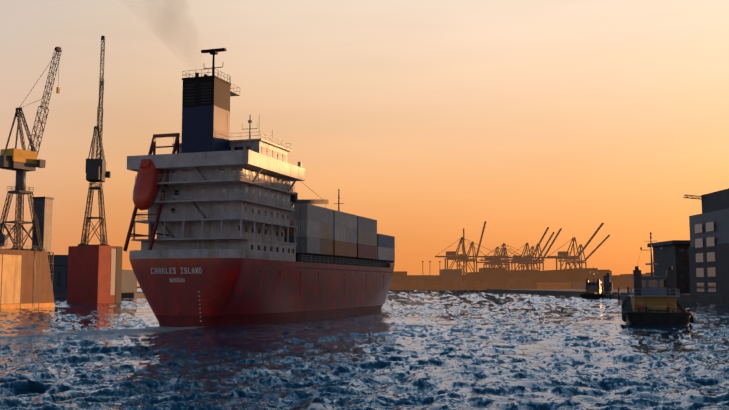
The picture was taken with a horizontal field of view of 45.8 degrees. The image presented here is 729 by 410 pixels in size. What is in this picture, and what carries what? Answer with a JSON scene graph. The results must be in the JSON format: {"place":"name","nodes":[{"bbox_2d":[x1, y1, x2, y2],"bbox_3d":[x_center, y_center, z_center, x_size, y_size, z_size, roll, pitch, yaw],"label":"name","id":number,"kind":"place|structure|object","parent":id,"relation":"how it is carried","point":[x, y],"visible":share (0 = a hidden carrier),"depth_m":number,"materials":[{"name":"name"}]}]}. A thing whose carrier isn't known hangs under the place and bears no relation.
{"place":"outdoors","nodes":[
{"label":"outdoors","id":0,"kind":"place"},
{"bbox_2d":[0,288,728,409],"bbox_3d":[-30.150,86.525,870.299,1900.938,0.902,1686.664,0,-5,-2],"label":"water","id":1,"kind":"structure","parent":0,"point":[442,349],"depth_m":66.85,"materials":[{"name":"blue liquid"}]},
{"bbox_2d":[0,197,54,308],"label":"floating dock wall","id":2,"kind":"structure","parent":1,"relation":"in","point":[25,279],"depth_m":219.24,"materials":[{"name":"brown metal"}]},
{"bbox_2d":[0,47,61,251],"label":"dock crane","id":3,"kind":"object","parent":2,"relation":"on","point":[21,162],"visible":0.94,"depth_m":223.87,"materials":[{"name":"metal"}]},
{"bbox_2d":[0,224,144,297],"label":"buildings","id":4,"kind":"structure","parent":1,"relation":"on","point":[60,276],"depth_m":394.22,"materials":[{"name":"concrete"}]},
{"bbox_2d":[67,245,122,302],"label":"floating dock wall","id":5,"kind":"structure","parent":1,"relation":"in","point":[94,273],"depth_m":276.97,"materials":[{"name":"red metal"}]},
{"bbox_2d":[78,36,110,245],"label":"dock crane","id":6,"kind":"object","parent":5,"relation":"on","point":[95,171],"visible":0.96,"depth_m":285.62,"materials":[{"name":"grey metal"}]},
{"bbox_2d":[123,48,394,326],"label":"container ship","id":7,"kind":"object","parent":1,"relation":"on","point":[240,239],"visible":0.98,"depth_m":125.44,"materials":[{"name":"red metal"}]},
{"bbox_2d":[137,221,653,288],"bbox_3d":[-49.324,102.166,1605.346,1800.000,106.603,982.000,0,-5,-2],"label":"distant container port","id":8,"kind":"object","parent":1,"relation":"on","point":[500,277],"depth_m":1177.84,"materials":[{"name":"brown"}]},
{"bbox_2d":[580,267,605,297],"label":"tug","id":9,"kind":"object","parent":1,"relation":"on","point":[593,289],"visible":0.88,"depth_m":380.54,"materials":[{"name":"black"}]},
{"bbox_2d":[486,188,728,303],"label":"waterfront buildings","id":10,"kind":"structure","parent":1,"relation":"on","point":[698,261],"depth_m":295.86,"materials":[{"name":"concrete"}]},
{"bbox_2d":[621,232,693,325],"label":"tug","id":11,"kind":"object","parent":1,"relation":"on","point":[652,301],"visible":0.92,"depth_m":129.13,"materials":[{"name":"black"}]},
{"bbox_2d":[0,0,728,284],"label":"sky","id":12,"kind":"structure","parent":0,"point":[430,121],"materials":[{"name":"orange"}]}
]}

